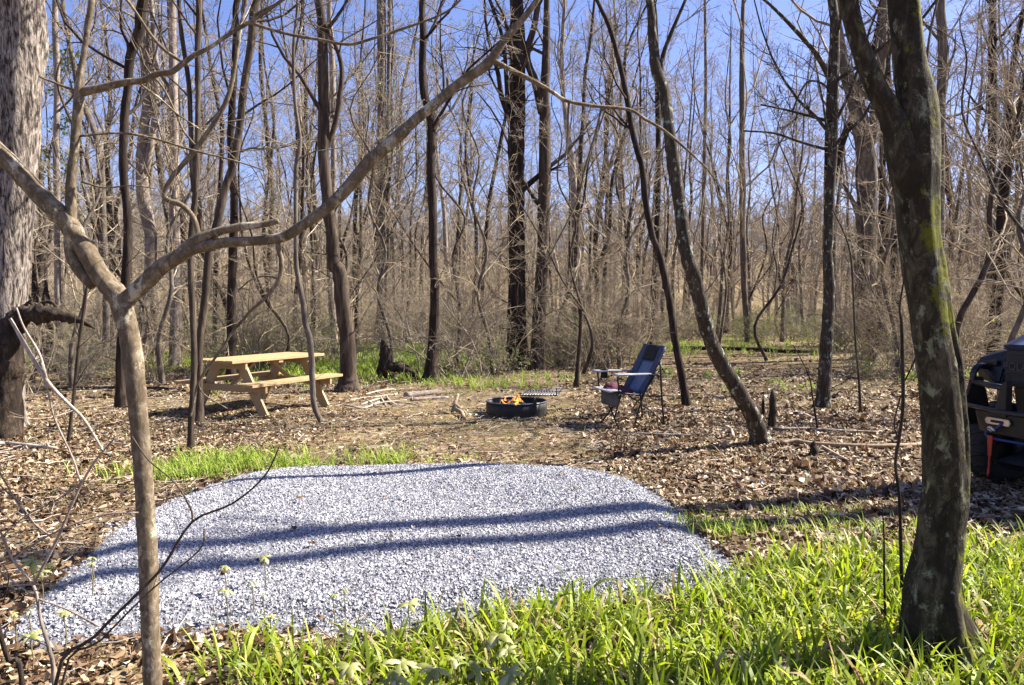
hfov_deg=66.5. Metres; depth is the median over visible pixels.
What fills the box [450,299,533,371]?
shrub
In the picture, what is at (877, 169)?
bare tree
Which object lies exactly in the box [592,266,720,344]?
shrub
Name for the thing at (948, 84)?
bare tree
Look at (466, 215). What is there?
bare tree
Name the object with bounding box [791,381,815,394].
seedling
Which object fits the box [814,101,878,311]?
bare tree
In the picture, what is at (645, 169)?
bare tree
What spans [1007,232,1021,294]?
bare tree
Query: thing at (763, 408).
rotten post
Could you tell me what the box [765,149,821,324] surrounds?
bare tree
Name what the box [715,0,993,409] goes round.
bare tree
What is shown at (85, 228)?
bare tree
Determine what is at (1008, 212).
bare tree
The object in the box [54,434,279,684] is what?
twiggy shrub
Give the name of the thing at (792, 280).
bare tree
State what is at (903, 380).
sapling
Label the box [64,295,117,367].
shrub
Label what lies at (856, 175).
bare tree
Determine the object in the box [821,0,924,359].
bare tree
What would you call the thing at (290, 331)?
shrub
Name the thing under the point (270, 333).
shrub
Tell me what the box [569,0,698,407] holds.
bare tree
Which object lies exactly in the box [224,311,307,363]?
shrub
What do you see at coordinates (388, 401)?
stick
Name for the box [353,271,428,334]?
shrub
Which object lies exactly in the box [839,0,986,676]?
mossy tree
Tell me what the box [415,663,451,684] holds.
umbrella plant
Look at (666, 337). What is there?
shrub
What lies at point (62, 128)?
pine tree
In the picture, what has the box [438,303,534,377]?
shrub
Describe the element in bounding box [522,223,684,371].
shrub
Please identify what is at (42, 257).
bare tree
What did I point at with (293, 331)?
shrub
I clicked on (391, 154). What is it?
bare tree
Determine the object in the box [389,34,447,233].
bare tree
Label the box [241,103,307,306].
bare tree
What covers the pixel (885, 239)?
bare tree
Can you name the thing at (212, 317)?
shrub
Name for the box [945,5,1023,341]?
bare tree
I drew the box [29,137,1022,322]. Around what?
deep woods
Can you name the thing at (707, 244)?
bare tree
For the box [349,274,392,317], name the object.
shrub
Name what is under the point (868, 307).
shrub
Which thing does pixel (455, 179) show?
bare tree
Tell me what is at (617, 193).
bare tree
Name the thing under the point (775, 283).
bare tree
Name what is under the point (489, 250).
bare tree
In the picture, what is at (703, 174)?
bare tree
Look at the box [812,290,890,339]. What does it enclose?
shrub
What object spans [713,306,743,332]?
shrub
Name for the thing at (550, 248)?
bare tree
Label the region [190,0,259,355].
bare tree
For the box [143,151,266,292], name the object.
bare tree
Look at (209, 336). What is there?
shrub
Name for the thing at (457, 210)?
bare tree
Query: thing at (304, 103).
bare tree
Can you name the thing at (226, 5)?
sky
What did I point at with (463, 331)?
shrub
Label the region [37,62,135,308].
bare tree
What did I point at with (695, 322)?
shrub
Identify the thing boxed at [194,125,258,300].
bare tree
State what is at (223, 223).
bare tree
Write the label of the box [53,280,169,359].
shrub
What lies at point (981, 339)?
shrub
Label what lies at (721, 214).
bare tree
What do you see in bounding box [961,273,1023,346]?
shrub
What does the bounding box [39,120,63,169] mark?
bare tree
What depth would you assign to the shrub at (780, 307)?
39.43 m
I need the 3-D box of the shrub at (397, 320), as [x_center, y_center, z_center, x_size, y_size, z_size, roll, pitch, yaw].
[-1.935,-1.393,18.743,4.172,4.031,4.697,-2,3,-35]
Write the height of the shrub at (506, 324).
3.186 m
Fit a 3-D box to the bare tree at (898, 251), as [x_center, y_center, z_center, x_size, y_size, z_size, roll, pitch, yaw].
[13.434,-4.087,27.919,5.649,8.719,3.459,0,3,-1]
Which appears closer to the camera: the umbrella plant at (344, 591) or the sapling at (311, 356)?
the umbrella plant at (344, 591)
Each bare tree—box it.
[0,0,48,425]
[28,181,115,382]
[30,55,136,300]
[31,0,112,369]
[31,0,175,390]
[31,0,193,348]
[31,42,86,268]
[31,82,94,322]
[32,0,118,300]
[32,2,191,361]
[32,24,89,248]
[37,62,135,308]
[39,0,293,384]
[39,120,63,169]
[43,0,183,278]
[43,101,122,301]
[45,0,143,369]
[48,0,170,408]
[48,175,96,288]
[63,1,266,323]
[65,0,207,353]
[72,100,133,276]
[83,0,207,366]
[84,0,215,345]
[87,106,163,275]
[98,0,194,363]
[98,0,262,449]
[107,1,321,356]
[112,113,164,282]
[132,187,186,297]
[133,0,226,331]
[133,150,211,278]
[136,1,316,366]
[137,0,337,423]
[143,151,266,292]
[144,183,252,284]
[150,0,255,304]
[153,89,250,302]
[161,75,222,264]
[175,0,410,349]
[188,69,226,229]
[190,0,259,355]
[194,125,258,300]
[200,0,377,321]
[205,0,341,382]
[209,163,274,313]
[212,3,410,337]
[223,48,452,332]
[228,0,381,391]
[236,96,322,295]
[238,182,262,299]
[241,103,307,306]
[251,0,352,340]
[253,0,313,343]
[253,106,338,291]
[255,125,293,310]
[266,61,338,284]
[269,0,353,313]
[274,90,326,302]
[274,193,326,302]
[275,213,350,299]
[283,23,439,293]
[283,100,330,270]
[293,0,411,355]
[303,0,453,361]
[307,151,391,291]
[309,24,399,332]
[314,0,426,352]
[315,74,373,260]
[330,27,563,364]
[336,0,426,343]
[340,38,489,335]
[341,32,426,278]
[342,0,416,346]
[349,0,461,272]
[353,35,436,341]
[365,0,445,342]
[366,0,581,336]
[369,197,452,294]
[371,75,423,288]
[376,4,508,329]
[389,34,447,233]
[393,87,446,315]
[394,0,459,342]
[394,0,528,382]
[413,1,469,293]
[422,0,553,376]
[422,35,508,323]
[423,43,503,308]
[441,30,491,306]
[448,0,559,360]
[448,0,600,370]
[455,58,538,279]
[459,7,539,326]
[464,29,650,374]
[469,19,667,363]
[477,0,575,369]
[477,193,506,291]
[499,0,714,325]
[501,128,538,307]
[524,61,567,317]
[525,106,568,268]
[525,173,567,317]
[526,19,614,322]
[532,8,620,331]
[533,0,618,322]
[536,14,724,368]
[537,3,717,342]
[549,11,663,312]
[552,135,649,311]
[553,0,650,320]
[554,3,650,316]
[554,94,615,273]
[556,168,600,286]
[559,0,627,341]
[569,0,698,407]
[584,0,675,309]
[589,0,650,328]
[589,96,663,297]
[591,29,736,332]
[592,0,703,325]
[594,0,710,359]
[607,70,694,329]
[621,0,731,308]
[625,79,664,314]
[629,91,697,324]
[643,0,669,344]
[645,0,771,444]
[645,114,731,331]
[651,65,725,315]
[661,48,759,344]
[661,122,738,290]
[662,143,773,299]
[667,3,781,332]
[672,19,775,337]
[683,1,713,337]
[689,180,727,289]
[692,55,738,317]
[703,78,846,316]
[704,134,768,325]
[705,0,792,341]
[706,60,845,328]
[707,123,764,314]
[712,23,901,360]
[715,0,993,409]
[715,28,794,318]
[732,26,829,341]
[732,118,807,330]
[747,0,968,346]
[750,152,840,337]
[752,84,841,318]
[756,0,976,364]
[758,44,821,330]
[761,88,852,334]
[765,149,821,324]
[774,19,894,352]
[777,0,888,294]
[778,148,890,303]
[790,124,856,330]
[796,0,1023,339]
[804,134,962,300]
[806,29,878,307]
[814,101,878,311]
[815,123,967,340]
[818,81,853,259]
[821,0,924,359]
[823,0,901,285]
[823,52,1023,290]
[826,0,903,348]
[826,12,981,373]
[840,0,1023,291]
[840,90,890,274]
[848,0,987,359]
[848,0,1023,338]
[867,0,1004,253]
[882,56,1023,400]
[889,5,1023,354]
[899,0,1018,299]
[900,20,967,278]
[923,0,1017,275]
[932,0,1023,308]
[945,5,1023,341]
[945,28,1009,268]
[945,76,1023,268]
[945,130,1017,311]
[946,0,1023,222]
[952,29,1023,311]
[953,140,981,307]
[957,101,1023,232]
[959,0,1019,313]
[963,99,1023,321]
[982,54,1023,271]
[985,203,1022,288]
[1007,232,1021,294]
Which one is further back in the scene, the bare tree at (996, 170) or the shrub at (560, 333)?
the bare tree at (996, 170)
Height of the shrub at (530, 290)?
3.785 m
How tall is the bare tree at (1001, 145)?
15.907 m
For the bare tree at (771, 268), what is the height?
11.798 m
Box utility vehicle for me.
[966,335,1023,481]
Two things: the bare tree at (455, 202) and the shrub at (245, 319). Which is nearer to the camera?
the bare tree at (455, 202)
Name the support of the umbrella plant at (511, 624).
on the ground at (446, 443)
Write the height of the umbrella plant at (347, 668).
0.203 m
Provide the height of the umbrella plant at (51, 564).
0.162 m
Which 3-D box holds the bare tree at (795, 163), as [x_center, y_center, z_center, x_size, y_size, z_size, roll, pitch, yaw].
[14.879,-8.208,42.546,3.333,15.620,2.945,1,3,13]
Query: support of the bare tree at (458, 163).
on the ground at (446, 443)
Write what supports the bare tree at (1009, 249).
on the ground at (446, 443)
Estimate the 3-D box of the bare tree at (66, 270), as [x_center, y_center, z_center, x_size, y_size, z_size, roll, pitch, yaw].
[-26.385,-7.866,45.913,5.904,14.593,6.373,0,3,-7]
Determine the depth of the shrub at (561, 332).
19.90 m
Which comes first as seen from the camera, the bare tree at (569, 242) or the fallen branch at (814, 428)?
the fallen branch at (814, 428)
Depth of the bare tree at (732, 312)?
45.30 m
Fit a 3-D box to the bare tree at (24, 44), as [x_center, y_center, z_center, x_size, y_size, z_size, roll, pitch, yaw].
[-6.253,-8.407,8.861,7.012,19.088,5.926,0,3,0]
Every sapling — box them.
[0,0,716,684]
[45,266,103,441]
[221,0,366,422]
[558,291,582,387]
[784,340,819,431]
[833,209,871,412]
[882,507,885,619]
[893,282,914,591]
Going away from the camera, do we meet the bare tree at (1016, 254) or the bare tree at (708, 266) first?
the bare tree at (1016, 254)
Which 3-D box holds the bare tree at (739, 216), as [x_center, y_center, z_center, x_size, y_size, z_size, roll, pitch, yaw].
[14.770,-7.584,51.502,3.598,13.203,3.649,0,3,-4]
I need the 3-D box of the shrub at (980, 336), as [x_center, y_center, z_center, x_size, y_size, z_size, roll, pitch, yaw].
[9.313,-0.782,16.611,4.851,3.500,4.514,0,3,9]
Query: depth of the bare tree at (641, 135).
20.13 m
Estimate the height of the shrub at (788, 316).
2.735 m
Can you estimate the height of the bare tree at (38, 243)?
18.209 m
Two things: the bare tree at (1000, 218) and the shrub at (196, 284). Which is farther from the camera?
the shrub at (196, 284)
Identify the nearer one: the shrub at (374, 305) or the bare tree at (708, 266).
the shrub at (374, 305)
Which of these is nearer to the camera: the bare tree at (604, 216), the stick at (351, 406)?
the stick at (351, 406)
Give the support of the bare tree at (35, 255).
on the ground at (446, 443)
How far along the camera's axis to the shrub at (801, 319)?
24.87 m
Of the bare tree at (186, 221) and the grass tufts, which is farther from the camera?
the bare tree at (186, 221)
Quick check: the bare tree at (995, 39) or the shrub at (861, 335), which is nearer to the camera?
the shrub at (861, 335)
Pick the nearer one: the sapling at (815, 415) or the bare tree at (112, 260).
the sapling at (815, 415)
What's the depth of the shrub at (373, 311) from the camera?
31.15 m
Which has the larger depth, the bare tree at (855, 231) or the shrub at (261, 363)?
the bare tree at (855, 231)
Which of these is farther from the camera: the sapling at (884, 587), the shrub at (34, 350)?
the shrub at (34, 350)
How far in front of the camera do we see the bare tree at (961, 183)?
27.26 m
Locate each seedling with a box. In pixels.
[662,367,673,376]
[702,370,716,380]
[767,376,784,387]
[778,377,793,390]
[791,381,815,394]
[898,370,917,382]
[965,368,978,377]
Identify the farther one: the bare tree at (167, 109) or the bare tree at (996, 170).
the bare tree at (996, 170)
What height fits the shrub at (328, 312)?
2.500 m
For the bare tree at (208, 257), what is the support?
on the ground at (446, 443)
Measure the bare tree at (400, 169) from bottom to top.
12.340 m
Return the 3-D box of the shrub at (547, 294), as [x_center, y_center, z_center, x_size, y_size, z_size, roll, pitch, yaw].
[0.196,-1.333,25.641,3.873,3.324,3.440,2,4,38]
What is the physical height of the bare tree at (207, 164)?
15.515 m
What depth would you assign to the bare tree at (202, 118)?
31.20 m
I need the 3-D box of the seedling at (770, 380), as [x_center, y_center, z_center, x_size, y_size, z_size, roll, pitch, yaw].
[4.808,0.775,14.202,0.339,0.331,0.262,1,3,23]
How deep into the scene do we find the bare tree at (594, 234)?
40.34 m
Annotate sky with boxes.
[36,0,1023,251]
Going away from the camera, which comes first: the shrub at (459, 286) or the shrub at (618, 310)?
the shrub at (459, 286)
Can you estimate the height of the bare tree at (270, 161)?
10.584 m
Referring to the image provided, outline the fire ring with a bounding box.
[486,388,562,418]
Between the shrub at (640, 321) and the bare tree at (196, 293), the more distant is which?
the bare tree at (196, 293)
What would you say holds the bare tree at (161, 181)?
on the ground at (446, 443)
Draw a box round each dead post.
[30,263,39,366]
[41,280,55,371]
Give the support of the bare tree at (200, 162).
on the ground at (446, 443)
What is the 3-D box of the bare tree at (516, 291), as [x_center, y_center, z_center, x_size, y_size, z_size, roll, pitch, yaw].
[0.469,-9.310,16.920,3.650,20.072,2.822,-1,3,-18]
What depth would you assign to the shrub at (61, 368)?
14.61 m
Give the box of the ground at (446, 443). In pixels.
[0,247,1023,684]
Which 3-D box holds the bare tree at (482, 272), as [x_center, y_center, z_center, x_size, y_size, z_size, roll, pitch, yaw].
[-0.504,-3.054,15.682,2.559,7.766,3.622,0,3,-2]
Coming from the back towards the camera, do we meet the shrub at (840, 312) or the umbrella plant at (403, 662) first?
the shrub at (840, 312)
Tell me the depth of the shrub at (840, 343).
25.38 m
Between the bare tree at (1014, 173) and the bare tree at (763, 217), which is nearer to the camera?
the bare tree at (763, 217)
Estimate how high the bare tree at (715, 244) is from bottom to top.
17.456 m
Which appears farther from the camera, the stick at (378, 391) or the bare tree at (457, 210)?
the bare tree at (457, 210)
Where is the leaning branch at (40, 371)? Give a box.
[7,308,109,450]
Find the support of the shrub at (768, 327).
on the ground at (446, 443)
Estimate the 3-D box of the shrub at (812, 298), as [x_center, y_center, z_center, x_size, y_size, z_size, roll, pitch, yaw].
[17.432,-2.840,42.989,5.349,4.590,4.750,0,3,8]
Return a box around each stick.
[341,403,362,408]
[349,396,375,400]
[360,398,387,404]
[365,388,393,394]
[369,399,406,404]
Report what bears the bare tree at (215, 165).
on the ground at (446, 443)
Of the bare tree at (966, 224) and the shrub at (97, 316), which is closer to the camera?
the shrub at (97, 316)
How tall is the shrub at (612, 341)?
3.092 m
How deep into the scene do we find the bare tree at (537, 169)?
49.96 m
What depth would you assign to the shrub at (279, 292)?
38.52 m
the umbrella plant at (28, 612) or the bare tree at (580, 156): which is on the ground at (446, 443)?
the bare tree at (580, 156)
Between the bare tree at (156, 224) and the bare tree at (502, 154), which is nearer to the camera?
the bare tree at (502, 154)
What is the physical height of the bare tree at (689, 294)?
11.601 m
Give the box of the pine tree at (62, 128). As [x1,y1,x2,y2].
[41,45,90,282]
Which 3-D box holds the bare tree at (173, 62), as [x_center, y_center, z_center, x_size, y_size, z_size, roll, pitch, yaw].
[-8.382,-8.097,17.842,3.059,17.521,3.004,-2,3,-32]
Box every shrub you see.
[0,363,149,684]
[0,564,24,684]
[25,289,110,394]
[26,264,81,361]
[26,266,102,354]
[26,318,157,387]
[27,295,114,376]
[28,253,115,360]
[29,271,95,329]
[34,304,147,379]
[40,271,217,370]
[48,282,97,315]
[51,281,99,346]
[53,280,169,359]
[53,292,101,346]
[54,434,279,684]
[62,185,283,359]
[62,270,164,329]
[63,267,237,360]
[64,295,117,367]
[72,248,181,314]
[98,251,240,385]
[104,195,355,376]
[133,266,220,336]
[144,280,301,373]
[157,260,227,317]
[165,298,224,334]
[166,317,237,349]
[177,259,393,375]
[182,271,326,347]
[195,247,278,314]
[195,256,285,336]
[208,296,263,338]
[211,246,350,333]
[213,304,298,371]
[220,278,339,370]
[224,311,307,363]
[236,287,339,369]
[238,297,325,353]
[242,154,476,360]
[246,266,305,330]
[251,282,366,364]
[272,262,371,344]
[289,285,378,345]
[292,236,551,380]
[298,292,371,333]
[299,297,365,343]
[318,306,412,364]
[347,239,413,332]
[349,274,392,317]
[351,232,453,341]
[353,261,466,350]
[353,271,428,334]
[353,305,412,344]
[359,281,411,330]
[360,290,405,335]
[363,199,531,365]
[363,294,412,342]
[364,241,489,344]
[388,237,532,349]
[392,245,509,365]
[392,245,576,342]
[392,299,447,340]
[396,231,571,373]
[407,271,507,343]
[407,299,497,348]
[413,286,506,340]
[415,298,531,368]
[438,292,505,351]
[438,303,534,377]
[439,256,547,325]
[443,256,535,338]
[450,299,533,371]
[476,263,564,334]
[490,273,695,367]
[491,293,632,364]
[499,262,570,325]
[500,283,612,362]
[502,303,608,368]
[505,295,608,362]
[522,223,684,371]
[522,249,722,369]
[527,261,656,367]
[546,261,681,362]
[557,291,617,324]
[559,296,653,364]
[568,260,644,339]
[586,282,678,326]
[587,284,690,357]
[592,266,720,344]
[593,299,633,333]
[631,301,710,343]
[641,282,713,340]
[658,275,756,335]
[658,297,687,329]
[675,294,727,338]
[678,304,717,337]
[693,285,742,330]
[707,286,771,335]
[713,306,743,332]
[714,298,790,341]
[716,281,811,342]
[722,303,762,337]
[730,288,812,330]
[732,303,792,339]
[752,292,821,334]
[765,291,820,340]
[774,209,991,371]
[778,280,902,350]
[789,218,985,361]
[791,257,852,327]
[794,290,855,349]
[794,297,821,328]
[804,287,888,337]
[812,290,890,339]
[832,311,910,380]
[833,299,910,366]
[834,285,983,369]
[835,219,1023,370]
[851,253,1023,374]
[858,254,1023,382]
[880,292,962,359]
[882,271,1014,343]
[885,299,914,358]
[887,277,1023,343]
[947,213,1023,337]
[948,245,1023,343]
[955,303,1023,364]
[959,291,1008,346]
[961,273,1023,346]
[962,285,1023,356]
[967,275,1023,340]
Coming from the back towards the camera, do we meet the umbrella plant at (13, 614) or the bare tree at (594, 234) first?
the bare tree at (594, 234)
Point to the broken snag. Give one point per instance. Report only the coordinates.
(13, 376)
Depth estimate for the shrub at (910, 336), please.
15.75 m
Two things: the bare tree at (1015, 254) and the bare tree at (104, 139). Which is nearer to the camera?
the bare tree at (104, 139)
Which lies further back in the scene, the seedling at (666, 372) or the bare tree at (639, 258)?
the bare tree at (639, 258)
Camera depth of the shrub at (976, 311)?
24.71 m
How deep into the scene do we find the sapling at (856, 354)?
10.48 m
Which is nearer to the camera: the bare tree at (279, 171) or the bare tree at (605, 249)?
the bare tree at (605, 249)
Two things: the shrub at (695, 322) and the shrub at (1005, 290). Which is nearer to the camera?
the shrub at (1005, 290)
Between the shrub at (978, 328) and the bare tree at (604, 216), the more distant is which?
the bare tree at (604, 216)
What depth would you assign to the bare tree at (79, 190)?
58.06 m
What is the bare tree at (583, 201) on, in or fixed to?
on the ground at (446, 443)
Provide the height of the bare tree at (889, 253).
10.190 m
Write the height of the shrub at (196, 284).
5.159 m
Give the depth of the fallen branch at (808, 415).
10.17 m
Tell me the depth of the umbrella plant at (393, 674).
2.79 m
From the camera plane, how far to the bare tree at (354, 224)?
41.12 m
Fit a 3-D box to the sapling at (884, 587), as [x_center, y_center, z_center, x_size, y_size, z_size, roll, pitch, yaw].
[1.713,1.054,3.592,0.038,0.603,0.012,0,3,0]
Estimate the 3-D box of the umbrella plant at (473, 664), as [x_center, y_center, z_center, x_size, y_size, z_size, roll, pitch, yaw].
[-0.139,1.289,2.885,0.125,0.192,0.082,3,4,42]
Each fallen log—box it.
[26,386,185,391]
[681,346,818,352]
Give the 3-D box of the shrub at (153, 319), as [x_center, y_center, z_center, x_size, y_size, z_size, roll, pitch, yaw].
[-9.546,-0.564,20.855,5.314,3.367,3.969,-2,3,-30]
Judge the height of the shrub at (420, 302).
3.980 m
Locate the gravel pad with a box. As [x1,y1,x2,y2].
[5,466,749,649]
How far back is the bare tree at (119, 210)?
57.32 m
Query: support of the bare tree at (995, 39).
on the ground at (446, 443)
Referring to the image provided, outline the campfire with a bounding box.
[501,398,525,404]
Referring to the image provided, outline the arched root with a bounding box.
[721,425,734,436]
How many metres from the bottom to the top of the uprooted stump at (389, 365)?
1.042 m
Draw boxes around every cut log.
[403,389,438,396]
[410,396,448,400]
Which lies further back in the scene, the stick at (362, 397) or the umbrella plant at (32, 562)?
the stick at (362, 397)
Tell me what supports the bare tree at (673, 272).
on the ground at (446, 443)
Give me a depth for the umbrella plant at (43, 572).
3.85 m
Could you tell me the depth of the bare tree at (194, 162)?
7.82 m
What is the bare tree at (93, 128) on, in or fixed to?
on the ground at (446, 443)
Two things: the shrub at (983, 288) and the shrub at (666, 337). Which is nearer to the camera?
the shrub at (983, 288)
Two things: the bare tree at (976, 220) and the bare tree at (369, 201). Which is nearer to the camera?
the bare tree at (369, 201)
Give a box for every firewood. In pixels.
[450,393,458,412]
[453,402,468,415]
[455,408,465,419]
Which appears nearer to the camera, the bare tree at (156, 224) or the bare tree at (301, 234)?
the bare tree at (301, 234)
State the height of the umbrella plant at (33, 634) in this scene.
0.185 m
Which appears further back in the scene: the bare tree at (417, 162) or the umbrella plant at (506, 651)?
the bare tree at (417, 162)
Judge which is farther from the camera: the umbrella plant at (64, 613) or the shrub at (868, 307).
the shrub at (868, 307)
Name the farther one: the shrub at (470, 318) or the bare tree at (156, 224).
the bare tree at (156, 224)
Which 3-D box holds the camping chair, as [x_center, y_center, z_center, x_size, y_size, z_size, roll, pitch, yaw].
[1.426,0.535,9.680,0.771,1.012,0.683,-1,3,-19]
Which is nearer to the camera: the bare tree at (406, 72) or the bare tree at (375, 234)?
the bare tree at (406, 72)
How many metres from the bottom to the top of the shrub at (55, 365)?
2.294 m
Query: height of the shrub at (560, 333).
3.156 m
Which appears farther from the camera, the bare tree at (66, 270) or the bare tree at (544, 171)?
the bare tree at (66, 270)
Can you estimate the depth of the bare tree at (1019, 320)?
10.35 m
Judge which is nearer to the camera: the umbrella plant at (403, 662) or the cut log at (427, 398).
the umbrella plant at (403, 662)
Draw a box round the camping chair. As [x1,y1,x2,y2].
[591,344,665,428]
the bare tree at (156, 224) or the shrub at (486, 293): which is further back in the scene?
the bare tree at (156, 224)
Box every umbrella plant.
[8,611,17,642]
[19,556,41,578]
[20,630,47,672]
[25,609,34,630]
[33,570,51,603]
[44,562,56,590]
[54,610,70,646]
[85,562,95,595]
[87,557,96,581]
[217,589,233,623]
[219,565,230,589]
[246,582,257,612]
[259,555,270,586]
[259,595,267,627]
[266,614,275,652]
[330,594,338,629]
[335,661,360,684]
[341,589,347,620]
[381,669,410,684]
[382,657,420,684]
[396,598,420,633]
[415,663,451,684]
[444,656,464,684]
[466,660,492,684]
[483,631,513,672]
[496,619,519,645]
[497,643,516,665]
[498,663,523,684]
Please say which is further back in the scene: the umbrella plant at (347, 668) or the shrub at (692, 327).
the shrub at (692, 327)
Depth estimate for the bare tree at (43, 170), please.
52.90 m
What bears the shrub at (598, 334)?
on the ground at (446, 443)
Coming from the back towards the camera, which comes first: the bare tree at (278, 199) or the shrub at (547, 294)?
the bare tree at (278, 199)
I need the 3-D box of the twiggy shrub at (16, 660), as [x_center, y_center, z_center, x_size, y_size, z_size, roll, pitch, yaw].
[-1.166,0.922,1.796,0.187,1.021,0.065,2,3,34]
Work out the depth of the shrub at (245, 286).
41.34 m
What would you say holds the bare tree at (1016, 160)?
on the ground at (446, 443)
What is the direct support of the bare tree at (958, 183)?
on the ground at (446, 443)
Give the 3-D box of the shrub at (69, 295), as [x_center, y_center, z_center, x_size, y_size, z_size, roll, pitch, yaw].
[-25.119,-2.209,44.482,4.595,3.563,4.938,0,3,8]
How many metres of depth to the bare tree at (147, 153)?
18.96 m
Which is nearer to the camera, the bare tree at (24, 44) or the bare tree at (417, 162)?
the bare tree at (24, 44)
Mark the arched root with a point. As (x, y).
(729, 428)
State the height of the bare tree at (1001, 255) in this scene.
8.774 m
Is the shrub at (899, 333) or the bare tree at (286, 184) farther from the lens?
the bare tree at (286, 184)
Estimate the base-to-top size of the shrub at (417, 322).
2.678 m
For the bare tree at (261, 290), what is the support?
on the ground at (446, 443)
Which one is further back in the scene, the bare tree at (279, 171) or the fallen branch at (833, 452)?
the bare tree at (279, 171)
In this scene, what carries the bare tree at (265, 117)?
on the ground at (446, 443)
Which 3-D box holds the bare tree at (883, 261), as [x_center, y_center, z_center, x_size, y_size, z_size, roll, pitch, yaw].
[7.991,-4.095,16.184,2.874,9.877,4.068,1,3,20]
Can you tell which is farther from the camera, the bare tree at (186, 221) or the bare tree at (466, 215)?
the bare tree at (186, 221)
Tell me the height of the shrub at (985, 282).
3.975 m
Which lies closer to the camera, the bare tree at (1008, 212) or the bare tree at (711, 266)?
the bare tree at (1008, 212)
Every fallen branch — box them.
[0,440,57,448]
[625,431,690,435]
[772,427,878,432]
[788,411,818,420]
[801,456,822,463]
[821,445,848,460]
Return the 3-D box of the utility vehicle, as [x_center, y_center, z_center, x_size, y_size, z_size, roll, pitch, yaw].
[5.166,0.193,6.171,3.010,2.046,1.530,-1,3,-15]
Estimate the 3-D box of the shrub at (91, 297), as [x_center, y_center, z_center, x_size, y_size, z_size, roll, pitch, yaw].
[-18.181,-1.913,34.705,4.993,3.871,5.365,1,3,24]
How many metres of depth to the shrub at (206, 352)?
16.86 m
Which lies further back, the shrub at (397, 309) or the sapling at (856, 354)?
the shrub at (397, 309)
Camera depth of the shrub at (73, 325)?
16.88 m
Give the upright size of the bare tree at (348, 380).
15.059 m
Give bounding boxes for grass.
[25,332,833,396]
[161,516,1023,684]
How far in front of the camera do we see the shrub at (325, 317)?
25.64 m
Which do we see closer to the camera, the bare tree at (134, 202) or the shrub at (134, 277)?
the shrub at (134, 277)
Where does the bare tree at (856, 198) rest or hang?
on the ground at (446, 443)
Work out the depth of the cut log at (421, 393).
12.76 m
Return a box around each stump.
[376,339,420,380]
[808,441,818,455]
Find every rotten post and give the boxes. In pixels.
[761,397,764,414]
[768,388,777,426]
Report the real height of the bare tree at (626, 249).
8.324 m
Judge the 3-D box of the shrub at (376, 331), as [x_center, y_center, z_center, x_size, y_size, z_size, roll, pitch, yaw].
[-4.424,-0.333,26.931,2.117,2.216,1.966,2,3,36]
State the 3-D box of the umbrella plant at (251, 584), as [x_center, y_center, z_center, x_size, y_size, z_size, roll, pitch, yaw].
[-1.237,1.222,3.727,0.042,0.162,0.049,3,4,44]
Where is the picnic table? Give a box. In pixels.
[174,352,342,417]
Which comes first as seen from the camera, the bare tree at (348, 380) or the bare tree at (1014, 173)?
the bare tree at (348, 380)
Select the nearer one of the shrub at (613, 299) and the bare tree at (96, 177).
the shrub at (613, 299)
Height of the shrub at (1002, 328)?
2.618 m
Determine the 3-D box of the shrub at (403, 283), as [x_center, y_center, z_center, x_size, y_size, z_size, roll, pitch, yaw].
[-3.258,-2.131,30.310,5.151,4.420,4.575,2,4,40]
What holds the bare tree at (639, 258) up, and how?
on the ground at (446, 443)
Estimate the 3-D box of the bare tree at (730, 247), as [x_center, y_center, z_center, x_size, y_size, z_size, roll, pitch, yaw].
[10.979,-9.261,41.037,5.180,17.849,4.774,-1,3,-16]
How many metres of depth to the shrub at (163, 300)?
33.82 m
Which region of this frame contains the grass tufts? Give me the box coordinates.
[11,369,1013,548]
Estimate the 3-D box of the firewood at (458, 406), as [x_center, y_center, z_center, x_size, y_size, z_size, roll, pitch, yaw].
[-0.726,0.922,10.944,0.055,0.068,1.085,-1,3,-13]
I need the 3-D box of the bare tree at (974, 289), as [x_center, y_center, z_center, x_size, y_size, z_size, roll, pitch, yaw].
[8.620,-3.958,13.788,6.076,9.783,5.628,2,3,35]
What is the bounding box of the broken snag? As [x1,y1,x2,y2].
[0,298,95,439]
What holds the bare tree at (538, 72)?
on the ground at (446, 443)
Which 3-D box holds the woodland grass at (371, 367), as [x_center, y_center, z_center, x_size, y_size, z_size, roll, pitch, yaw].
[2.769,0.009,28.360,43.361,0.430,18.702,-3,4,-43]
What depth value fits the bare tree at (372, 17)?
28.82 m
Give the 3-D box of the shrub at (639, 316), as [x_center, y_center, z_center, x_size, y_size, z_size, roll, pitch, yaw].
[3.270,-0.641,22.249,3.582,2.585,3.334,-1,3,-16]
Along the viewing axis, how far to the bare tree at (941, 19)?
21.59 m
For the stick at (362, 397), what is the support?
on the ground at (446, 443)
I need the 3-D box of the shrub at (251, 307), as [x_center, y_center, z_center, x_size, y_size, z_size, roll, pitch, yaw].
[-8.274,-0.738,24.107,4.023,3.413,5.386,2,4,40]
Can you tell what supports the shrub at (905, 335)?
on the ground at (446, 443)
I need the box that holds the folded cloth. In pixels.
[603,381,632,392]
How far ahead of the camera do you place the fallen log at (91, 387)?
13.54 m

